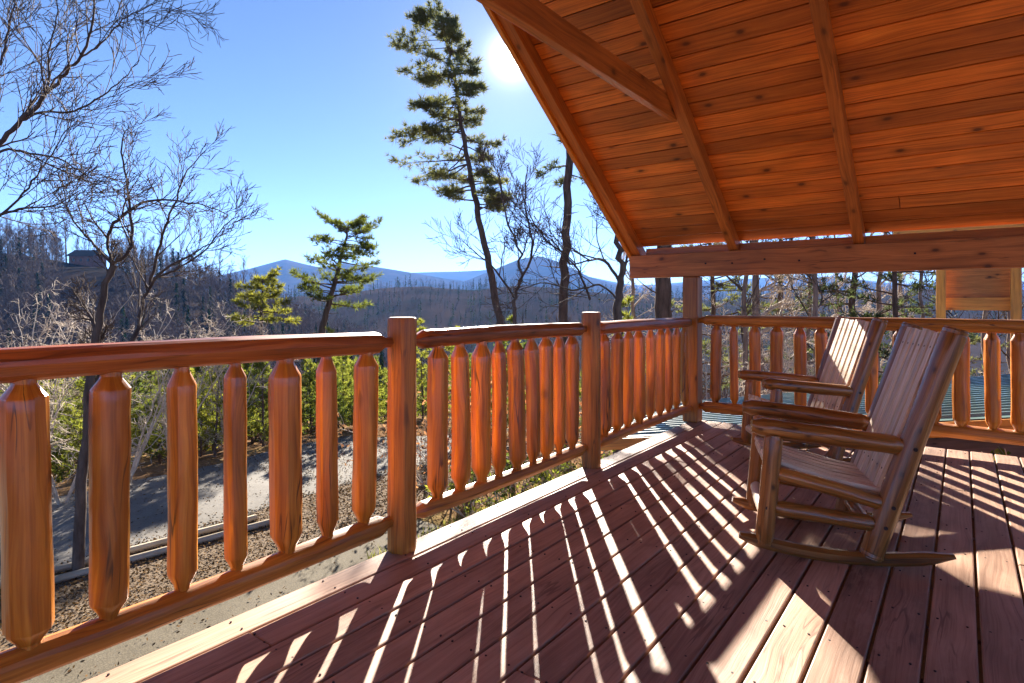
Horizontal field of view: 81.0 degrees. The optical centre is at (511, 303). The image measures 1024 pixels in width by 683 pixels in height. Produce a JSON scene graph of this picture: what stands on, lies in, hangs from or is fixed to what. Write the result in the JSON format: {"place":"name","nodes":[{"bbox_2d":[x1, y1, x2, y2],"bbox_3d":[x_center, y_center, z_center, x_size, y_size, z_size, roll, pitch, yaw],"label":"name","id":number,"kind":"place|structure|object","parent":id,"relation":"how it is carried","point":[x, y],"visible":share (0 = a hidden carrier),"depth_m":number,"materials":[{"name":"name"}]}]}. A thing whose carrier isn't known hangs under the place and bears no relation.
{"place":"outdoors","nodes":[
{"label":"outdoors","id":0,"kind":"place"},
{"bbox_2d":[21,519,441,682],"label":"driveway","id":1,"kind":"structure","parent":0,"point":[108,659],"depth_m":8.39,"materials":[{"name":"concrete"}]},
{"bbox_2d":[0,435,491,579],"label":"road","id":2,"kind":"structure","parent":0,"point":[141,507],"depth_m":13.68,"materials":[{"name":"asphalt"}]},
{"bbox_2d":[366,463,580,558],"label":"grass","id":3,"kind":"structure","parent":0,"point":[453,521],"depth_m":11.92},
{"bbox_2d":[0,253,1023,526],"bbox_3d":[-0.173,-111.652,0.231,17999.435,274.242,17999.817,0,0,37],"label":"ground","id":4,"kind":"structure","parent":0,"point":[406,293],"depth_m":341.19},
{"bbox_2d":[0,294,90,423],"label":"bare shrub","id":5,"kind":"object","parent":4,"relation":"on","point":[56,305],"visible":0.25,"depth_m":12.91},
{"bbox_2d":[4,292,95,454],"bbox_3d":[-14.141,2.635,18.412,5.690,6.083,4.110,0,0,8],"label":"bare shrub","id":6,"kind":"object","parent":4,"relation":"on","point":[53,415],"visible":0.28,"depth_m":17.97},
{"bbox_2d":[39,344,72,465],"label":"young pine","id":7,"kind":"object","parent":4,"relation":"on","point":[41,385],"visible":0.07,"depth_m":23.26,"materials":[{"name":"green plant"}]},
{"bbox_2d":[43,378,74,429],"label":"young pine","id":8,"kind":"object","parent":4,"relation":"on","point":[52,380],"visible":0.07,"depth_m":25.63,"materials":[{"name":"green plant"}]},
{"bbox_2d":[61,220,70,262],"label":"skyline tree","id":9,"kind":"object","parent":4,"relation":"on","point":[65,225],"visible":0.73,"depth_m":177.75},
{"bbox_2d":[51,379,83,483],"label":"young pine","id":10,"kind":"object","parent":4,"relation":"on","point":[55,454],"visible":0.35,"depth_m":18.33,"materials":[{"name":"green plant"}]},
{"bbox_2d":[53,376,83,468],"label":"young pine","id":11,"kind":"object","parent":4,"relation":"on","point":[69,391],"visible":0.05,"depth_m":19.63,"materials":[{"name":"green plant"}]},
{"bbox_2d":[51,376,88,478],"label":"young pine","id":12,"kind":"object","parent":4,"relation":"on","point":[68,422],"visible":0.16,"depth_m":17.38,"materials":[{"name":"green plant"}]},
{"bbox_2d":[0,277,159,451],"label":"bare shrub","id":13,"kind":"object","parent":4,"relation":"on","point":[64,383],"visible":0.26,"depth_m":15.70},
{"bbox_2d":[0,303,168,447],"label":"bare shrub","id":14,"kind":"object","parent":4,"relation":"on","point":[83,389],"visible":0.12,"depth_m":18.86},
{"bbox_2d":[66,250,108,267],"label":"hilltop cabin","id":15,"kind":"object","parent":4,"relation":"on","point":[80,257],"visible":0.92,"depth_m":179.00,"materials":[{"name":"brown wood"}]},
{"bbox_2d":[0,299,185,504],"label":"bare shrub","id":16,"kind":"object","parent":4,"relation":"on","point":[55,494],"visible":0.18,"depth_m":13.22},
{"bbox_2d":[0,0,228,250],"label":"bare tree","id":17,"kind":"object","parent":4,"relation":"on","point":[45,90],"visible":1,"depth_m":8.18,"materials":[{"name":"brown plant"}]},
{"bbox_2d":[124,372,148,462],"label":"young pine","id":18,"kind":"object","parent":4,"relation":"on","point":[135,402],"visible":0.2,"depth_m":18.70,"materials":[{"name":"green plant"}]},
{"bbox_2d":[131,372,157,458],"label":"young pine","id":19,"kind":"object","parent":4,"relation":"on","point":[138,386],"visible":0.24,"depth_m":22.50,"materials":[{"name":"green plant"}]},
{"bbox_2d":[25,291,263,482],"bbox_3d":[-9.223,2.077,15.210,5.172,4.777,2.930,0,0,-33],"label":"bare shrub","id":20,"kind":"object","parent":4,"relation":"on","point":[137,455],"visible":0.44,"depth_m":14.89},
{"bbox_2d":[131,370,163,446],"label":"young pine","id":21,"kind":"object","parent":4,"relation":"on","point":[152,378],"visible":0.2,"depth_m":24.04,"materials":[{"name":"green plant"}]},
{"bbox_2d":[141,369,172,461],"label":"young pine","id":22,"kind":"object","parent":4,"relation":"on","point":[156,426],"visible":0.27,"depth_m":17.39,"materials":[{"name":"green plant"}]},
{"bbox_2d":[152,218,168,263],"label":"skyline tree","id":23,"kind":"object","parent":4,"relation":"on","point":[162,246],"visible":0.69,"depth_m":178.78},
{"bbox_2d":[131,393,198,464],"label":"young pine","id":24,"kind":"object","parent":4,"relation":"on","point":[152,442],"visible":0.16,"depth_m":18.84,"materials":[{"name":"green plant"}]},
{"bbox_2d":[121,317,269,446],"bbox_3d":[-8.964,2.465,16.409,4.119,4.123,4.417,0,0,-11],"label":"bare shrub","id":25,"kind":"object","parent":4,"relation":"on","point":[164,420],"visible":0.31,"depth_m":16.82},
{"bbox_2d":[193,366,222,456],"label":"young pine","id":26,"kind":"object","parent":4,"relation":"on","point":[196,369],"visible":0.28,"depth_m":18.20,"materials":[{"name":"green plant"}]},
{"bbox_2d":[193,365,222,450],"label":"young pine","id":27,"kind":"object","parent":4,"relation":"on","point":[204,390],"visible":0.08,"depth_m":22.50,"materials":[{"name":"green plant"}]},
{"bbox_2d":[197,366,224,449],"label":"young pine","id":28,"kind":"object","parent":4,"relation":"on","point":[207,376],"visible":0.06,"depth_m":20.95,"materials":[{"name":"green plant"}]},
{"bbox_2d":[198,373,247,450],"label":"young pine","id":29,"kind":"object","parent":4,"relation":"on","point":[206,447],"visible":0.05,"depth_m":21.79,"materials":[{"name":"green plant"}]},
{"bbox_2d":[197,365,251,456],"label":"young pine","id":30,"kind":"object","parent":4,"relation":"on","point":[215,422],"visible":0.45,"depth_m":17.55,"materials":[{"name":"green plant"}]},
{"bbox_2d":[0,220,472,420],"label":"bare woodland","id":31,"kind":"object","parent":4,"relation":"on","point":[212,284],"visible":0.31,"depth_m":139.85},
{"bbox_2d":[237,253,247,309],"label":"skyline tree","id":32,"kind":"object","parent":4,"relation":"on","point":[241,270],"visible":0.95,"depth_m":191.78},
{"bbox_2d":[195,314,298,449],"bbox_3d":[-7.979,2.408,17.551,2.545,4.279,3.824,0,0,2],"label":"bare shrub","id":33,"kind":"object","parent":4,"relation":"on","point":[217,374],"visible":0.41,"depth_m":17.36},
{"bbox_2d":[0,224,507,423],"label":"evergreen woodland","id":34,"kind":"object","parent":4,"relation":"on","point":[380,360],"visible":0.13,"depth_m":135.35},
{"bbox_2d":[241,363,268,444],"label":"young pine","id":35,"kind":"object","parent":4,"relation":"on","point":[247,366],"visible":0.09,"depth_m":22.46,"materials":[{"name":"green plant"}]},
{"bbox_2d":[244,335,270,446],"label":"young pine","id":36,"kind":"object","parent":4,"relation":"on","point":[259,426],"visible":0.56,"depth_m":18.94,"materials":[{"name":"green plant"}]},
{"bbox_2d":[246,362,269,443],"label":"young pine","id":37,"kind":"object","parent":4,"relation":"on","point":[259,414],"visible":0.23,"depth_m":20.56,"materials":[{"name":"green plant"}]},
{"bbox_2d":[228,265,301,432],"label":"sunlit pine","id":38,"kind":"object","parent":4,"relation":"on","point":[268,279],"visible":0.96,"depth_m":26.93,"materials":[{"name":"green plant"}]},
{"bbox_2d":[0,441,555,650],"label":"gravel verge","id":39,"kind":"structure","parent":4,"relation":"on","point":[73,608],"depth_m":10.24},
{"bbox_2d":[0,514,257,588],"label":"landscape timber","id":40,"kind":"object","parent":39,"relation":"on","point":[61,568],"visible":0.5,"depth_m":10.75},
{"bbox_2d":[25,104,272,570],"bbox_3d":[-6.070,0.471,10.061,4.315,7.979,1.791,0,0,1],"label":"bare tree","id":41,"kind":"object","parent":39,"relation":"on","point":[80,511],"visible":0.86,"depth_m":9.84,"materials":[{"name":"brown plant"}]},
{"bbox_2d":[54,519,269,583],"bbox_3d":[-6.069,4.329,10.589,0.128,0.129,4.428,0,0,43],"label":"landscape timber","id":42,"kind":"object","parent":39,"relation":"on","point":[71,575],"visible":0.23,"depth_m":10.36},
{"bbox_2d":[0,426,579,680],"bbox_3d":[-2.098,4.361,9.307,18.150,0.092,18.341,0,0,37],"label":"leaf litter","id":43,"kind":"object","parent":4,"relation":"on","point":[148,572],"visible":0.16,"depth_m":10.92,"materials":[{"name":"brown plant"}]},
{"bbox_2d":[298,358,315,432],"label":"young pine","id":44,"kind":"object","parent":4,"relation":"on","point":[309,365],"visible":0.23,"depth_m":26.94,"materials":[{"name":"green plant"}]},
{"bbox_2d":[301,369,315,433],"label":"young pine","id":45,"kind":"object","parent":4,"relation":"on","point":[308,388],"visible":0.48,"depth_m":21.29,"materials":[{"name":"green plant"}]},
{"bbox_2d":[302,376,352,428],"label":"young pine","id":46,"kind":"object","parent":4,"relation":"on","point":[343,412],"visible":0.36,"depth_m":20.22,"materials":[{"name":"green plant"}]},
{"bbox_2d":[307,326,347,430],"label":"young pine","id":47,"kind":"object","parent":4,"relation":"on","point":[328,329],"visible":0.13,"depth_m":23.14,"materials":[{"name":"green plant"}]},
{"bbox_2d":[289,206,384,427],"bbox_3d":[-8.706,0.742,29.917,4.769,11.171,4.625,0,0,37],"label":"sunlit pine","id":48,"kind":"object","parent":4,"relation":"on","point":[355,227],"visible":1,"depth_m":29.87,"materials":[{"name":"green plant"}]},
{"bbox_2d":[335,355,353,428],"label":"young pine","id":49,"kind":"object","parent":4,"relation":"on","point":[344,367],"visible":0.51,"depth_m":21.64,"materials":[{"name":"green plant"}]},
{"bbox_2d":[343,357,387,423],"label":"young pine","id":50,"kind":"object","parent":4,"relation":"on","point":[350,371],"visible":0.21,"depth_m":21.02,"materials":[{"name":"green plant"}]},
{"bbox_2d":[374,355,387,417],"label":"young pine","id":51,"kind":"object","parent":4,"relation":"on","point":[386,386],"visible":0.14,"depth_m":24.30,"materials":[{"name":"green plant"}]},
{"bbox_2d":[378,368,387,419],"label":"young pine","id":52,"kind":"object","parent":4,"relation":"on","point":[382,374],"visible":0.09,"depth_m":31.15,"materials":[{"name":"green plant"}]},
{"bbox_2d":[378,375,387,419],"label":"young pine","id":53,"kind":"object","parent":4,"relation":"on","point":[384,378],"visible":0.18,"depth_m":28.19,"materials":[{"name":"green plant"}]},
{"bbox_2d":[337,370,451,487],"bbox_3d":[-2.504,3.056,14.171,3.636,2.830,3.016,0,0,-5],"label":"leafy shrub","id":54,"kind":"object","parent":4,"relation":"on","point":[420,434],"visible":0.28,"depth_m":14.26,"materials":[{"name":"green plant"}]},
{"bbox_2d":[416,364,426,415],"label":"young pine","id":55,"kind":"object","parent":4,"relation":"on","point":[418,407],"visible":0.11,"depth_m":24.86,"materials":[{"name":"green plant"}]},
{"bbox_2d":[416,318,431,419],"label":"young pine","id":56,"kind":"object","parent":4,"relation":"on","point":[418,362],"visible":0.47,"depth_m":22.95,"materials":[{"name":"green plant"}]},
{"bbox_2d":[383,0,516,423],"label":"tall pine","id":57,"kind":"object","parent":4,"relation":"on","point":[446,25],"visible":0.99,"depth_m":26.43,"materials":[{"name":"green plant"}]},
{"bbox_2d":[445,326,470,411],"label":"young pine","id":58,"kind":"object","parent":4,"relation":"on","point":[449,348],"visible":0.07,"depth_m":22.67,"materials":[{"name":"green plant"}]},
{"bbox_2d":[423,469,513,517],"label":"leafy shrub","id":59,"kind":"object","parent":4,"relation":"on","point":[473,509],"visible":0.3,"depth_m":12.17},
{"bbox_2d":[416,388,527,492],"bbox_3d":[-1.150,3.204,13.482,3.176,2.515,1.948,0,0,-13],"label":"leafy shrub","id":60,"kind":"object","parent":4,"relation":"on","point":[449,462],"visible":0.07,"depth_m":13.29,"materials":[{"name":"green plant"}]},
{"bbox_2d":[423,137,571,468],"bbox_3d":[-0.466,0.145,14.986,3.603,8.615,1.902,0,0,-6],"label":"bare tree","id":61,"kind":"object","parent":4,"relation":"on","point":[517,228],"visible":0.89,"depth_m":14.98,"materials":[{"name":"brown plant"}]},
{"bbox_2d":[417,364,580,468],"bbox_3d":[-0.365,2.959,14.974,4.633,3.010,2.124,0,0,-14],"label":"leafy shrub","id":62,"kind":"object","parent":4,"relation":"on","point":[470,412],"visible":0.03,"depth_m":14.82,"materials":[{"name":"green plant"}]},
{"bbox_2d":[491,314,525,427],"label":"young pine","id":63,"kind":"object","parent":4,"relation":"on","point":[510,318],"visible":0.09,"depth_m":24.42,"materials":[{"name":"green plant"}]},
{"bbox_2d":[468,452,554,505],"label":"leafy shrub","id":64,"kind":"object","parent":4,"relation":"on","point":[495,493],"visible":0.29,"depth_m":12.51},
{"bbox_2d":[491,399,581,492],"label":"leafy shrub","id":65,"kind":"object","parent":4,"relation":"on","point":[524,483],"visible":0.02,"depth_m":13.78,"materials":[{"name":"green plant"}]},
{"bbox_2d":[516,444,569,495],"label":"leafy shrub","id":66,"kind":"object","parent":4,"relation":"on","point":[560,472],"visible":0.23,"depth_m":12.45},
{"bbox_2d":[82,420,1023,682],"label":"deck","id":67,"kind":"structure","parent":4,"relation":"on","point":[642,562],"depth_m":2.46,"materials":[{"name":"wood"}]},
{"bbox_2d":[387,317,416,554],"bbox_3d":[-0.539,0.632,2.940,0.144,1.135,0.144,0,0,37],"label":"railing post","id":68,"kind":"object","parent":67,"relation":"on","point":[401,444],"visible":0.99,"depth_m":2.88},
{"bbox_2d":[0,332,393,682],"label":"log railing","id":69,"kind":"object","parent":68,"relation":"attached to","point":[27,586],"visible":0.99,"depth_m":2.08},
{"bbox_2d":[581,312,600,468],"bbox_3d":[0.585,0.630,4.438,0.146,1.140,0.143,0,0,37],"label":"railing post","id":70,"kind":"object","parent":67,"relation":"on","point":[591,385],"visible":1,"depth_m":4.38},
{"bbox_2d":[416,322,586,517],"bbox_3d":[0.012,0.613,3.698,0.122,0.976,1.871,0,0,37],"label":"log railing","id":71,"kind":"object","parent":70,"relation":"attached to","point":[546,377],"visible":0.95,"depth_m":3.54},
{"bbox_2d":[600,317,691,446],"bbox_3d":[1.210,0.611,5.299,0.119,0.965,2.131,0,0,37],"label":"log railing","id":72,"kind":"object","parent":70,"relation":"attached to","point":[627,395],"visible":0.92,"depth_m":5.09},
{"bbox_2d":[683,276,701,422],"bbox_3d":[1.850,0.461,6.150,0.156,1.478,0.156,0,0,37],"label":"corner post","id":73,"kind":"object","parent":67,"relation":"on","point":[692,298],"visible":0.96,"depth_m":6.08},
{"bbox_2d":[476,0,1023,278],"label":"porch roof","id":74,"kind":"structure","parent":73,"relation":"on","point":[732,124],"depth_m":4.61,"materials":[{"name":"brown wood"}]},
{"bbox_2d":[731,316,887,461],"bbox_3d":[2.283,0.647,4.684,0.949,1.105,0.654,0,0,3],"label":"rocking chair","id":75,"kind":"object","parent":67,"relation":"on","point":[851,344],"visible":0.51,"depth_m":4.53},
{"bbox_2d":[732,322,968,566],"bbox_3d":[1.634,0.647,3.038,0.949,1.105,0.654,0,0,17],"label":"rocking chair","id":76,"kind":"object","parent":67,"relation":"on","point":[896,424],"visible":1,"depth_m":2.81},
{"bbox_2d":[526,460,581,482],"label":"leafy shrub","id":77,"kind":"object","parent":4,"relation":"on","point":[549,478],"visible":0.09,"depth_m":12.16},
{"bbox_2d":[507,378,602,478],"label":"leafy shrub","id":78,"kind":"object","parent":4,"relation":"on","point":[580,405],"visible":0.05,"depth_m":14.63,"materials":[{"name":"green plant"}]},
{"bbox_2d":[532,131,585,448],"bbox_3d":[1.685,-2.936,17.033,2.350,14.779,2.971,0,0,37],"label":"tall pine","id":79,"kind":"object","parent":4,"relation":"on","point":[565,180],"visible":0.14,"depth_m":16.89,"materials":[{"name":"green plant"}]},
{"bbox_2d":[483,160,648,453],"bbox_3d":[1.518,0.245,13.273,4.359,8.428,2.451,0,0,1],"label":"bare tree","id":80,"kind":"object","parent":4,"relation":"on","point":[618,297],"visible":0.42,"depth_m":13.40,"materials":[{"name":"brown plant"}]},
{"bbox_2d":[561,437,627,475],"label":"leafy shrub","id":81,"kind":"object","parent":4,"relation":"on","point":[574,467],"visible":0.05,"depth_m":12.71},
{"bbox_2d":[609,295,645,437],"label":"young pine","id":82,"kind":"object","parent":4,"relation":"on","point":[624,304],"visible":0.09,"depth_m":18.01,"materials":[{"name":"green plant"}]},
{"bbox_2d":[590,245,682,343],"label":"woodland tree","id":83,"kind":"object","parent":4,"relation":"on","point":[633,289],"visible":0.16,"depth_m":23.97,"materials":[{"name":"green plant"}]},
{"bbox_2d":[278,276,1023,335],"bbox_3d":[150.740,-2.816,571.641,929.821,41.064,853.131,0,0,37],"label":"valley woodland","id":84,"kind":"object","parent":4,"relation":"on","point":[580,299],"visible":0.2,"depth_m":378.71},
{"bbox_2d":[283,273,1023,341],"bbox_3d":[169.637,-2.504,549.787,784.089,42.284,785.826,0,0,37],"label":"valley evergreens","id":85,"kind":"object","parent":4,"relation":"on","point":[410,286],"visible":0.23,"depth_m":372.13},
{"bbox_2d":[637,245,680,411],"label":"tall pine","id":86,"kind":"object","parent":4,"relation":"on","point":[663,294],"visible":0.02,"depth_m":16.81,"materials":[{"name":"brown plant"}]},
{"bbox_2d":[548,312,891,414],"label":"slope woodland","id":87,"kind":"object","parent":4,"relation":"on","point":[723,391],"depth_m":38.76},
{"bbox_2d":[671,242,785,393],"bbox_3d":[7.107,-0.082,22.318,4.973,11.868,4.049,0,0,-2],"label":"woodland pine","id":88,"kind":"object","parent":4,"relation":"on","point":[712,309],"visible":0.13,"depth_m":21.95,"materials":[{"name":"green plant"}]},
{"bbox_2d":[645,338,814,405],"bbox_3d":[4.847,2.604,13.752,4.245,3.715,1.586,0,0,26],"label":"bare shrub","id":89,"kind":"object","parent":4,"relation":"on","point":[704,360],"visible":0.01,"depth_m":14.04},
{"bbox_2d":[687,238,782,396],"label":"woodland tree","id":90,"kind":"object","parent":4,"relation":"on","point":[743,309],"visible":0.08,"depth_m":17.93,"materials":[{"name":"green plant"}]},
{"bbox_2d":[702,240,810,394],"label":"woodland tree","id":91,"kind":"object","parent":4,"relation":"on","point":[758,290],"visible":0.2,"depth_m":19.97,"materials":[{"name":"brown plant"}]},
{"bbox_2d":[707,328,814,396],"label":"bare shrub","id":92,"kind":"object","parent":4,"relation":"on","point":[787,354],"visible":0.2,"depth_m":13.73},
{"bbox_2d":[721,326,815,393],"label":"bare shrub","id":93,"kind":"object","parent":4,"relation":"on","point":[763,363],"visible":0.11,"depth_m":14.72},
{"bbox_2d":[722,237,831,389],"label":"woodland pine","id":94,"kind":"object","parent":4,"relation":"on","point":[776,311],"visible":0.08,"depth_m":23.93,"materials":[{"name":"green plant"}]},
{"bbox_2d":[750,313,815,392],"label":"bare shrub","id":95,"kind":"object","parent":4,"relation":"on","point":[786,344],"visible":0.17,"depth_m":15.47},
{"bbox_2d":[601,374,1023,461],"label":"roof","id":96,"kind":"structure","parent":4,"relation":"on","point":[977,414],"depth_m":8.00,"materials":[{"name":"green metal"}]},
{"bbox_2d":[766,236,859,376],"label":"woodland tree","id":97,"kind":"object","parent":4,"relation":"on","point":[814,279],"visible":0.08,"depth_m":16.98,"materials":[{"name":"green plant"}]},
{"bbox_2d":[760,236,873,375],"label":"woodland tree","id":98,"kind":"object","parent":4,"relation":"on","point":[810,311],"visible":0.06,"depth_m":20.95,"materials":[{"name":"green plant"}]},
{"bbox_2d":[785,234,875,367],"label":"woodland tree","id":99,"kind":"object","parent":4,"relation":"on","point":[837,314],"visible":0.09,"depth_m":25.89,"materials":[{"name":"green plant"}]},
{"bbox_2d":[785,234,922,392],"bbox_3d":[10.706,-0.857,19.048,4.119,13.335,5.068,0,0,37],"label":"woodland pine","id":100,"kind":"object","parent":4,"relation":"on","point":[851,304],"visible":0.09,"depth_m":19.14,"materials":[{"name":"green plant"}]},
{"bbox_2d":[838,232,918,380],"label":"woodland tree","id":101,"kind":"object","parent":4,"relation":"on","point":[879,283],"visible":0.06,"depth_m":22.93,"materials":[{"name":"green plant"}]},
{"bbox_2d":[810,232,978,384],"bbox_3d":[11.155,-0.753,17.960,4.706,12.903,4.762,0,0,37],"label":"woodland pine","id":102,"kind":"object","parent":4,"relation":"on","point":[893,275],"visible":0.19,"depth_m":17.93,"materials":[{"name":"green plant"}]},
{"bbox_2d":[837,232,955,373],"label":"woodland tree","id":103,"kind":"object","parent":4,"relation":"on","point":[881,364],"visible":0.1,"depth_m":25.13,"materials":[{"name":"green plant"}]},
{"bbox_2d":[871,270,981,373],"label":"woodland tree","id":104,"kind":"object","parent":4,"relation":"on","point":[920,295],"visible":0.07,"depth_m":20.03,"materials":[{"name":"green plant"}]},
{"bbox_2d":[906,272,1009,375],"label":"woodland pine","id":105,"kind":"object","parent":4,"relation":"on","point":[977,339],"visible":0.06,"depth_m":26.36,"materials":[{"name":"green plant"}]},
{"bbox_2d":[893,224,1023,339],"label":"neighbour porch","id":106,"kind":"object","parent":4,"relation":"on","point":[1000,289],"visible":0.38,"depth_m":10.34,"materials":[{"name":"brown wood"}]},
{"bbox_2d":[955,276,1023,375],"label":"woodland tree","id":107,"kind":"object","parent":4,"relation":"on","point":[985,314],"visible":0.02,"depth_m":21.91,"materials":[{"name":"green plant"}]},
{"bbox_2d":[981,446,1019,460],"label":"leafy shrub","id":108,"kind":"object","parent":4,"relation":"on","point":[999,451],"visible":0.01,"depth_m":6.53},
{"bbox_2d":[997,272,1023,373],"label":"woodland tree","id":109,"kind":"object","parent":4,"relation":"on","point":[1007,337],"visible":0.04,"depth_m":25.99,"materials":[{"name":"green plant"}]},
{"bbox_2d":[0,0,1023,284],"label":"sky","id":110,"kind":"structure","parent":0,"point":[310,91],"materials":[{"name":"blue"}]},
{"bbox_3d":[4.586,0.461,4.098,0.156,1.478,0.156,0,0,37],"label":"corner post","id":111,"kind":"object","parent":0,"visible":0},
{"bbox_2d":[699,315,1023,445],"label":"log railing","id":112,"kind":"object","parent":111,"relation":"attached to","point":[960,428],"visible":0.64,"depth_m":4.92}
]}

